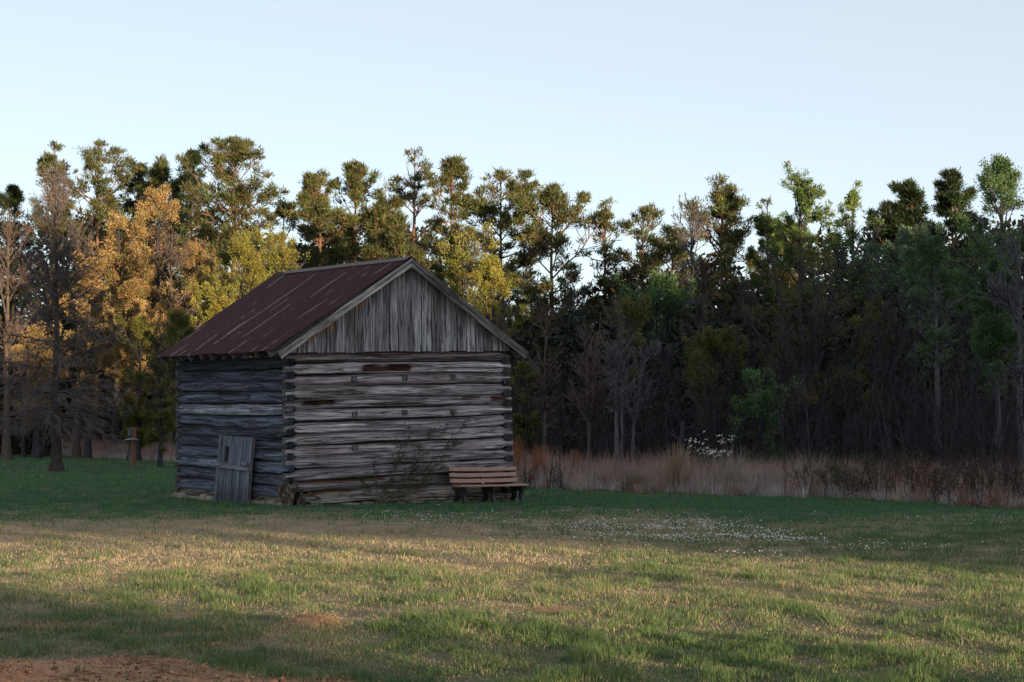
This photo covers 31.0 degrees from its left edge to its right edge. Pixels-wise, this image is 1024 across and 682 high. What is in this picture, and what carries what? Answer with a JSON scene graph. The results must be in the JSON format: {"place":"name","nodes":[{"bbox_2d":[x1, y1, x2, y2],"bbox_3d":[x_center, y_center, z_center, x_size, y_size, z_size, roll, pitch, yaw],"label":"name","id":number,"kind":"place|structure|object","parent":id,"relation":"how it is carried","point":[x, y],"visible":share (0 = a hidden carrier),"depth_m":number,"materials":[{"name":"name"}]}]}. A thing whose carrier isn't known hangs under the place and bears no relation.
{"place":"outdoors","nodes":[
{"label":"outdoors","id":0,"kind":"place"},
{"bbox_2d":[8,337,34,457],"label":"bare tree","id":1,"kind":"object","parent":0,"point":[23,450],"visible":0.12,"depth_m":111.81,"materials":[{"name":"brown plant"}]},
{"bbox_2d":[0,454,1023,681],"bbox_3d":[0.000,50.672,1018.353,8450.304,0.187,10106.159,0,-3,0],"label":"ground","id":2,"kind":"structure","parent":0,"point":[39,669],"depth_m":19.72,"materials":[{"name":"green plant"}]},
{"bbox_2d":[0,183,42,441],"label":"pine tree","id":3,"kind":"object","parent":2,"relation":"on","point":[12,197],"visible":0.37,"depth_m":134.26,"materials":[{"name":"green plant"}]},
{"bbox_2d":[0,208,49,459],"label":"bare tree","id":4,"kind":"object","parent":2,"relation":"on","point":[6,454],"visible":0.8,"depth_m":103.78,"materials":[{"name":"brown plant"}]},
{"bbox_2d":[26,320,48,456],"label":"bare tree","id":5,"kind":"object","parent":2,"relation":"on","point":[45,453],"visible":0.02,"depth_m":113.66,"materials":[{"name":"brown plant"}]},
{"bbox_2d":[10,318,69,458],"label":"leafy tree","id":6,"kind":"object","parent":2,"relation":"on","point":[35,333],"visible":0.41,"depth_m":107.72,"materials":[{"name":"orange plant"}]},
{"bbox_2d":[26,313,62,457],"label":"bare tree","id":7,"kind":"object","parent":2,"relation":"on","point":[33,451],"visible":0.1,"depth_m":111.65,"materials":[{"name":"brown plant"}]},
{"bbox_2d":[18,140,75,452],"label":"pine tree","id":8,"kind":"object","parent":2,"relation":"on","point":[48,158],"visible":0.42,"depth_m":130.31,"materials":[{"name":"green plant"}]},
{"bbox_2d":[0,163,137,470],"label":"bare tree","id":9,"kind":"object","parent":2,"relation":"on","point":[56,419],"visible":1,"depth_m":75.18,"materials":[{"name":"brown plant"}]},
{"bbox_2d":[59,226,96,457],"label":"bare tree","id":10,"kind":"object","parent":2,"relation":"on","point":[76,450],"visible":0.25,"depth_m":111.78,"materials":[{"name":"brown plant"}]},
{"bbox_2d":[58,249,121,458],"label":"leafy tree","id":11,"kind":"object","parent":2,"relation":"on","point":[105,361],"visible":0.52,"depth_m":108.10,"materials":[{"name":"orange plant"}]},
{"bbox_2d":[43,137,146,442],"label":"pine tree","id":12,"kind":"object","parent":2,"relation":"on","point":[100,191],"visible":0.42,"depth_m":128.56,"materials":[{"name":"green plant"}]},
{"bbox_2d":[74,200,158,446],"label":"leafy tree","id":13,"kind":"object","parent":2,"relation":"on","point":[127,260],"visible":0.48,"depth_m":112.82,"materials":[{"name":"orange plant"}]},
{"bbox_2d":[125,427,138,465],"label":"nest box post","id":14,"kind":"object","parent":2,"relation":"on","point":[132,432],"visible":0.92,"depth_m":87.00,"materials":[{"name":"brown wood"}]},
{"bbox_2d":[95,277,170,459],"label":"leafy tree","id":15,"kind":"object","parent":2,"relation":"on","point":[127,292],"visible":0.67,"depth_m":104.90,"materials":[{"name":"orange plant"}]},
{"bbox_2d":[92,158,176,313],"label":"pine tree","id":16,"kind":"object","parent":2,"relation":"on","point":[130,204],"visible":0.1,"depth_m":132.09,"materials":[{"name":"green plant"}]},
{"bbox_2d":[113,313,156,460],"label":"leafy tree","id":17,"kind":"object","parent":2,"relation":"on","point":[142,327],"visible":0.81,"depth_m":99.76,"materials":[{"name":"green plant"}]},
{"bbox_2d":[131,333,179,466],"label":"leafy tree","id":18,"kind":"object","parent":2,"relation":"on","point":[165,418],"visible":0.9,"depth_m":83.77,"materials":[{"name":"green plant"}]},
{"bbox_2d":[125,182,197,442],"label":"leafy tree","id":19,"kind":"object","parent":2,"relation":"on","point":[156,198],"visible":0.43,"depth_m":116.36,"materials":[{"name":"orange plant"}]},
{"bbox_2d":[130,152,197,432],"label":"pine tree","id":20,"kind":"object","parent":2,"relation":"on","point":[158,172],"visible":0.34,"depth_m":128.26,"materials":[{"name":"green plant"}]},
{"bbox_2d":[146,307,195,463],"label":"leafy tree","id":21,"kind":"object","parent":2,"relation":"on","point":[179,323],"visible":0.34,"depth_m":89.90,"materials":[{"name":"green plant"}]},
{"bbox_2d":[153,227,196,445],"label":"leafy tree","id":22,"kind":"object","parent":2,"relation":"on","point":[171,273],"visible":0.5,"depth_m":108.18,"materials":[{"name":"orange plant"}]},
{"bbox_2d":[0,612,384,681],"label":"soil clods","id":23,"kind":"object","parent":2,"relation":"on","point":[28,669],"visible":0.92,"depth_m":13.01,"materials":[{"name":"soil"}]},
{"bbox_2d":[161,147,229,325],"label":"pine tree","id":24,"kind":"object","parent":2,"relation":"on","point":[194,161],"visible":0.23,"depth_m":134.16,"materials":[{"name":"green plant"}]},
{"bbox_2d":[158,237,235,328],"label":"leafy tree","id":25,"kind":"object","parent":2,"relation":"on","point":[196,257],"visible":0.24,"depth_m":111.86,"materials":[{"name":"yellow plant"}]},
{"bbox_2d":[189,266,239,328],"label":"leafy tree","id":26,"kind":"object","parent":2,"relation":"on","point":[215,302],"visible":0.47,"depth_m":95.66,"materials":[{"name":"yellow plant"}]},
{"bbox_2d":[213,224,271,356],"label":"leafy tree","id":27,"kind":"object","parent":2,"relation":"on","point":[243,256],"visible":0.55,"depth_m":97.99,"materials":[{"name":"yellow plant"}]},
{"bbox_2d":[173,134,313,324],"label":"pine tree","id":28,"kind":"object","parent":2,"relation":"on","point":[235,197],"visible":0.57,"depth_m":119.78,"materials":[{"name":"green plant"}]},
{"bbox_2d":[265,196,300,277],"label":"pine tree","id":29,"kind":"object","parent":2,"relation":"on","point":[288,207],"visible":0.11,"depth_m":134.57,"materials":[{"name":"green plant"}]},
{"bbox_2d":[257,221,311,355],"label":"leafy tree","id":30,"kind":"object","parent":2,"relation":"on","point":[281,258],"visible":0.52,"depth_m":103.91,"materials":[{"name":"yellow plant"}]},
{"bbox_2d":[287,168,356,355],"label":"pine tree","id":31,"kind":"object","parent":2,"relation":"on","point":[320,213],"visible":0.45,"depth_m":122.11,"materials":[{"name":"green plant"}]},
{"bbox_2d":[156,256,528,506],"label":"log barn","id":32,"kind":"structure","parent":2,"relation":"on","point":[378,350],"depth_m":42.68,"materials":[{"name":"grey wood"}]},
{"bbox_2d":[213,435,254,503],"bbox_3d":[-6.487,3.004,42.883,0.209,1.629,2.103,2,-3,-33],"label":"door","id":33,"kind":"structure","parent":32,"relation":"in","point":[235,456],"depth_m":42.81,"materials":[{"name":"grey wood"}]},
{"bbox_2d":[322,159,402,265],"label":"pine tree","id":34,"kind":"object","parent":2,"relation":"on","point":[354,171],"visible":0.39,"depth_m":124.03,"materials":[{"name":"green plant"}]},
{"bbox_2d":[355,177,422,262],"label":"pine tree","id":35,"kind":"object","parent":2,"relation":"on","point":[378,212],"visible":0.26,"depth_m":111.89,"materials":[{"name":"green plant"}]},
{"bbox_2d":[368,212,434,272],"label":"pine tree","id":36,"kind":"object","parent":2,"relation":"on","point":[393,237],"visible":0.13,"depth_m":104.09,"materials":[{"name":"green plant"}]},
{"bbox_2d":[359,409,469,504],"bbox_3d":[-2.223,2.663,42.429,2.965,2.276,0.821,2,-3,-31],"label":"straggly shrub","id":37,"kind":"object","parent":2,"relation":"on","point":[384,490],"visible":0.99,"depth_m":42.19,"materials":[{"name":"brown plant"}]},
{"bbox_2d":[384,145,460,275],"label":"pine tree","id":38,"kind":"object","parent":2,"relation":"on","point":[415,188],"visible":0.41,"depth_m":122.44,"materials":[{"name":"green plant"}]},
{"bbox_2d":[420,154,480,305],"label":"pine tree","id":39,"kind":"object","parent":2,"relation":"on","point":[453,167],"visible":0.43,"depth_m":117.76,"materials":[{"name":"green plant"}]},
{"bbox_2d":[434,219,511,336],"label":"leafy tree","id":40,"kind":"object","parent":2,"relation":"on","point":[457,272],"visible":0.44,"depth_m":94.11,"materials":[{"name":"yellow plant"}]},
{"bbox_2d":[448,466,528,503],"bbox_3d":[-0.560,3.368,43.217,1.870,0.846,0.666,2,-3,-33],"label":"park bench","id":41,"kind":"object","parent":2,"relation":"on","point":[487,488],"visible":0.97,"depth_m":43.27,"materials":[{"name":"brown wood"}]},
{"bbox_2d":[466,252,519,335],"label":"leafy tree","id":42,"kind":"object","parent":2,"relation":"on","point":[487,271],"visible":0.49,"depth_m":90.02,"materials":[{"name":"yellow plant"}]},
{"bbox_2d":[457,166,547,328],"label":"pine tree","id":43,"kind":"object","parent":2,"relation":"on","point":[479,207],"visible":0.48,"depth_m":107.81,"materials":[{"name":"green plant"}]},
{"bbox_2d":[493,295,527,393],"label":"bare tree","id":44,"kind":"object","parent":2,"relation":"on","point":[500,303],"visible":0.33,"depth_m":84.14,"materials":[{"name":"brown plant"}]},
{"bbox_2d":[0,193,1023,469],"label":"woodland","id":45,"kind":"object","parent":2,"relation":"on","point":[528,337],"visible":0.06,"depth_m":83.48,"materials":[{"name":"green plant"}]},
{"bbox_2d":[3,332,1023,473],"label":"thicket","id":46,"kind":"object","parent":2,"relation":"on","point":[977,434],"visible":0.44,"depth_m":59.19,"materials":[{"name":"brown plant"}]},
{"bbox_2d":[512,435,534,474],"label":"grass clump","id":47,"kind":"object","parent":2,"relation":"on","point":[515,458],"visible":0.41,"depth_m":56.83,"materials":[{"name":"brown plant"}]},
{"bbox_2d":[510,359,543,462],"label":"leafy tree","id":48,"kind":"object","parent":2,"relation":"on","point":[529,378],"visible":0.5,"depth_m":65.76,"materials":[{"name":"green plant"}]},
{"bbox_2d":[505,240,557,371],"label":"pine tree","id":49,"kind":"object","parent":2,"relation":"on","point":[534,260],"visible":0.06,"depth_m":112.07,"materials":[{"name":"green plant"}]},
{"bbox_2d":[524,443,555,478],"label":"grass clump","id":50,"kind":"object","parent":2,"relation":"on","point":[538,459],"visible":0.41,"depth_m":56.32,"materials":[{"name":"brown plant"}]},
{"bbox_2d":[526,301,564,457],"bbox_3d":[1.170,1.685,63.803,1.381,6.277,1.551,0,-3,0],"label":"bare tree","id":51,"kind":"object","parent":2,"relation":"on","point":[544,378],"visible":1,"depth_m":63.94,"materials":[{"name":"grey plant"}]},
{"bbox_2d":[542,445,575,489],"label":"sapling","id":52,"kind":"object","parent":2,"relation":"on","point":[560,477],"visible":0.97,"depth_m":52.15,"materials":[{"name":"brown plant"}]},
{"bbox_2d":[501,182,617,427],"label":"pine tree","id":53,"kind":"object","parent":2,"relation":"on","point":[552,197],"visible":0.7,"depth_m":103.89,"materials":[{"name":"green plant"}]},
{"bbox_2d":[548,270,603,431],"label":"bare tree","id":54,"kind":"object","parent":2,"relation":"on","point":[583,294],"visible":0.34,"depth_m":84.00,"materials":[{"name":"brown plant"}]},
{"bbox_2d":[565,315,614,467],"bbox_3d":[2.673,1.939,61.981,1.772,5.616,2.326,0,-3,0],"label":"bare tree","id":55,"kind":"object","parent":2,"relation":"on","point":[590,383],"visible":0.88,"depth_m":61.88,"materials":[{"name":"grey plant"}]},
{"bbox_2d":[572,201,632,433],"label":"pine tree","id":56,"kind":"object","parent":2,"relation":"on","point":[603,280],"visible":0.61,"depth_m":104.11,"materials":[{"name":"green plant"}]},
{"bbox_2d":[596,327,636,467],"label":"bare tree","id":57,"kind":"object","parent":2,"relation":"on","point":[616,364],"visible":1,"depth_m":57.94,"materials":[{"name":"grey plant"}]},
{"bbox_2d":[588,294,653,464],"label":"leafy tree","id":58,"kind":"object","parent":2,"relation":"on","point":[636,313],"visible":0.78,"depth_m":70.03,"materials":[{"name":"green plant"}]},
{"bbox_2d":[607,463,651,491],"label":"grass clump","id":59,"kind":"object","parent":2,"relation":"on","point":[633,476],"visible":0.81,"depth_m":49.97,"materials":[{"name":"brown plant"}]},
{"bbox_2d":[620,361,651,463],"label":"bare tree","id":60,"kind":"object","parent":2,"relation":"on","point":[621,425],"visible":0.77,"depth_m":59.90,"materials":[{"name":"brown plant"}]},
{"bbox_2d":[604,317,669,466],"bbox_3d":[3.948,1.928,60.006,2.054,5.448,1.409,1,-3,-21],"label":"bare tree","id":61,"kind":"object","parent":2,"relation":"on","point":[634,412],"visible":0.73,"depth_m":59.95,"materials":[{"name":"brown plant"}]},
{"bbox_2d":[605,202,673,325],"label":"pine tree","id":62,"kind":"object","parent":2,"relation":"on","point":[634,268],"visible":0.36,"depth_m":103.68,"materials":[{"name":"green plant"}]},
{"bbox_2d":[610,268,700,446],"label":"leafy tree","id":63,"kind":"object","parent":2,"relation":"on","point":[661,284],"visible":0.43,"depth_m":83.80,"materials":[{"name":"green plant"}]},
{"bbox_2d":[605,222,719,405],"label":"pine tree","id":64,"kind":"object","parent":2,"relation":"on","point":[674,252],"visible":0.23,"depth_m":99.62,"materials":[{"name":"green plant"}]},
{"bbox_2d":[643,340,691,456],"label":"bare tree","id":65,"kind":"object","parent":2,"relation":"on","point":[668,360],"visible":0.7,"depth_m":65.91,"materials":[{"name":"grey plant"}]},
{"bbox_2d":[323,502,1022,552],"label":"clover flowers","id":66,"kind":"object","parent":2,"relation":"on","point":[682,529],"visible":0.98,"depth_m":29.87,"materials":[{"name":"white plant"}]},
{"bbox_2d":[638,441,710,492],"bbox_3d":[4.411,3.381,49.489,2.148,1.415,2.148,0,-3,0],"label":"grass clump","id":67,"kind":"object","parent":2,"relation":"on","point":[675,470],"visible":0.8,"depth_m":49.36,"materials":[{"name":"brown plant"}]},
{"bbox_2d":[667,420,706,465],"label":"bare tree","id":68,"kind":"object","parent":2,"relation":"on","point":[682,433],"visible":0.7,"depth_m":57.88,"materials":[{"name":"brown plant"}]},
{"bbox_2d":[672,193,713,421],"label":"bare tree","id":69,"kind":"object","parent":2,"relation":"on","point":[696,231],"visible":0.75,"depth_m":88.16,"materials":[{"name":"brown plant"}]},
{"bbox_2d":[679,254,721,462],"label":"bare tree","id":70,"kind":"object","parent":2,"relation":"on","point":[703,266],"visible":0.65,"depth_m":78.10,"materials":[{"name":"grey plant"}]},
{"bbox_2d":[685,431,735,473],"bbox_3d":[5.811,3.467,53.887,1.564,1.670,1.370,0,-3,0],"label":"flowering shrub","id":71,"kind":"object","parent":2,"relation":"on","point":[709,452],"visible":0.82,"depth_m":53.95,"materials":[{"name":"white plant"}]},
{"bbox_2d":[681,322,749,460],"bbox_3d":[6.798,2.061,61.966,2.360,5.342,2.513,0,-3,0],"label":"leafy tree","id":72,"kind":"object","parent":2,"relation":"on","point":[714,343],"visible":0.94,"depth_m":61.71,"materials":[{"name":"green plant"}]},
{"bbox_2d":[662,172,770,411],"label":"pine tree","id":73,"kind":"object","parent":2,"relation":"on","point":[727,204],"visible":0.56,"depth_m":91.94,"materials":[{"name":"green plant"}]},
{"bbox_2d":[708,466,747,491],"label":"grass clump","id":74,"kind":"object","parent":2,"relation":"on","point":[739,478],"visible":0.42,"depth_m":48.80,"materials":[{"name":"brown plant"}]},
{"bbox_2d":[721,276,768,450],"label":"tree","id":75,"kind":"object","parent":2,"relation":"on","point":[750,361],"visible":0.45,"depth_m":79.95,"materials":[{"name":"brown plant"}]},
{"bbox_2d":[727,366,803,469],"bbox_3d":[7.679,2.608,56.930,2.412,3.777,1.797,2,-3,-32],"label":"leafy tree","id":76,"kind":"object","parent":2,"relation":"on","point":[768,420],"visible":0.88,"depth_m":56.75,"materials":[{"name":"green plant"}]},
{"bbox_2d":[744,196,788,350],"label":"leafy tree","id":77,"kind":"object","parent":2,"relation":"on","point":[764,225],"visible":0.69,"depth_m":91.84,"materials":[{"name":"green plant"}]},
{"bbox_2d":[729,220,818,382],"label":"pine tree","id":78,"kind":"object","parent":2,"relation":"on","point":[755,269],"visible":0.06,"depth_m":97.84,"materials":[{"name":"green plant"}]},
{"bbox_2d":[763,161,836,441],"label":"leafy tree","id":79,"kind":"object","parent":2,"relation":"on","point":[803,191],"visible":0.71,"depth_m":88.15,"materials":[{"name":"green plant"}]},
{"bbox_2d":[789,453,815,494],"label":"sapling","id":80,"kind":"object","parent":2,"relation":"on","point":[804,469],"visible":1,"depth_m":46.22,"materials":[{"name":"brown plant"}]},
{"bbox_2d":[732,241,876,461],"bbox_3d":[9.956,0.628,62.208,4.657,8.238,5.295,-2,-3,34],"label":"oak tree","id":81,"kind":"object","parent":2,"relation":"on","point":[825,330],"visible":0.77,"depth_m":61.90,"materials":[{"name":"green plant"}]},
{"bbox_2d":[780,451,860,496],"bbox_3d":[7.869,3.387,47.045,2.096,1.171,1.439,-3,-4,45],"label":"bramble","id":82,"kind":"object","parent":2,"relation":"on","point":[821,472],"visible":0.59,"depth_m":47.04,"materials":[{"name":"brown plant"}]},
{"bbox_2d":[803,230,885,450],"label":"leafy tree","id":83,"kind":"object","parent":2,"relation":"on","point":[868,267],"visible":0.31,"depth_m":83.72,"materials":[{"name":"green plant"}]},
{"bbox_2d":[824,180,883,464],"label":"leafy tree","id":84,"kind":"object","parent":2,"relation":"on","point":[850,203],"visible":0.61,"depth_m":84.06,"materials":[{"name":"green plant"}]},
{"bbox_2d":[818,449,931,496],"bbox_3d":[8.893,3.328,45.491,2.744,1.386,2.485,0,-3,0],"label":"bramble","id":85,"kind":"object","parent":2,"relation":"on","point":[866,466],"visible":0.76,"depth_m":45.49,"materials":[{"name":"brown plant"}]},
{"bbox_2d":[847,291,904,452],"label":"leafy tree","id":86,"kind":"object","parent":2,"relation":"on","point":[864,375],"visible":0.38,"depth_m":66.03,"materials":[{"name":"green plant"}]},
{"bbox_2d":[838,254,929,464],"bbox_3d":[12.892,0.921,63.880,3.062,7.869,2.853,0,-3,-9],"label":"bare tree","id":87,"kind":"object","parent":2,"relation":"on","point":[899,337],"visible":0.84,"depth_m":63.91,"materials":[{"name":"grey plant"}]},
{"bbox_2d":[860,200,912,380],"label":"pine tree","id":88,"kind":"object","parent":2,"relation":"on","point":[890,220],"visible":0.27,"depth_m":98.09,"materials":[{"name":"green plant"}]},
{"bbox_2d":[824,448,978,499],"bbox_3d":[9.539,3.319,44.620,3.245,1.604,2.398,2,-3,-30],"label":"bramble","id":89,"kind":"object","parent":2,"relation":"on","point":[888,469],"visible":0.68,"depth_m":44.62,"materials":[{"name":"brown plant"}]},
{"bbox_2d":[815,437,998,495],"bbox_3d":[10.012,3.221,46.580,4.667,1.763,2.889,-2,-3,29],"label":"bramble","id":90,"kind":"object","parent":2,"relation":"on","point":[913,462],"visible":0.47,"depth_m":46.59,"materials":[{"name":"brown plant"}]},
{"bbox_2d":[880,177,938,404],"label":"pine tree","id":91,"kind":"object","parent":2,"relation":"on","point":[911,197],"visible":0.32,"depth_m":98.11,"materials":[{"name":"green plant"}]},
{"bbox_2d":[863,220,958,464],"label":"leafy tree","id":92,"kind":"object","parent":2,"relation":"on","point":[906,239],"visible":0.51,"depth_m":74.16,"materials":[{"name":"green plant"}]},
{"bbox_2d":[895,234,969,467],"bbox_3d":[13.816,0.549,60.279,2.109,8.199,1.978,-3,-4,45],"label":"leafy tree","id":93,"kind":"object","parent":2,"relation":"on","point":[932,249],"visible":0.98,"depth_m":60.05,"materials":[{"name":"green plant"}]},
{"bbox_2d":[883,454,1015,497],"bbox_3d":[10.517,3.257,44.041,2.738,1.144,3.361,-2,-4,38],"label":"bramble","id":94,"kind":"object","parent":2,"relation":"on","point":[927,482],"visible":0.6,"depth_m":43.79,"materials":[{"name":"brown plant"}]},
{"bbox_2d":[926,166,983,414],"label":"pine tree","id":95,"kind":"object","parent":2,"relation":"on","point":[950,198],"visible":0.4,"depth_m":97.95,"materials":[{"name":"green plant"}]},
{"bbox_2d":[896,439,1023,499],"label":"bramble","id":96,"kind":"object","parent":2,"relation":"on","point":[1012,449],"visible":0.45,"depth_m":43.89,"materials":[{"name":"brown plant"}]},
{"bbox_2d":[944,215,993,467],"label":"leafy tree","id":97,"kind":"object","parent":2,"relation":"on","point":[978,226],"visible":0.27,"depth_m":76.10,"materials":[{"name":"green plant"}]},
{"bbox_2d":[916,448,1023,503],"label":"bramble","id":98,"kind":"object","parent":2,"relation":"on","point":[965,477],"visible":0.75,"depth_m":41.96,"materials":[{"name":"brown plant"}]},
{"bbox_2d":[917,451,1023,506],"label":"bramble","id":99,"kind":"object","parent":2,"relation":"on","point":[1016,481],"visible":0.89,"depth_m":40.75,"materials":[{"name":"brown plant"}]},
{"bbox_2d":[949,153,1023,462],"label":"leafy tree","id":100,"kind":"object","parent":2,"relation":"on","point":[1000,170],"visible":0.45,"depth_m":72.03,"materials":[{"name":"green plant"}]},
{"bbox_2d":[966,253,1023,468],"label":"leafy tree","id":101,"kind":"object","parent":2,"relation":"on","point":[987,337],"visible":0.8,"depth_m":55.89,"materials":[{"name":"green plant"}]},
{"bbox_2d":[971,213,1023,467],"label":"bare tree","id":102,"kind":"object","parent":2,"relation":"on","point":[1012,305],"visible":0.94,"depth_m":54.04,"materials":[{"name":"grey plant"}]},
{"bbox_2d":[0,0,1023,319],"label":"sky","id":103,"kind":"structure","parent":0,"point":[636,103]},
{"bbox_2d":[61,435,1023,508],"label":"dry grass","id":104,"kind":"structure","parent":0,"point":[768,481],"depth_m":49.34,"materials":[{"name":"brown plant"}]},
{"bbox_2d":[561,448,592,474],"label":"grass clump","id":105,"kind":"object","parent":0,"point":[574,461],"visible":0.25,"depth_m":55.86,"materials":[{"name":"brown plant"}]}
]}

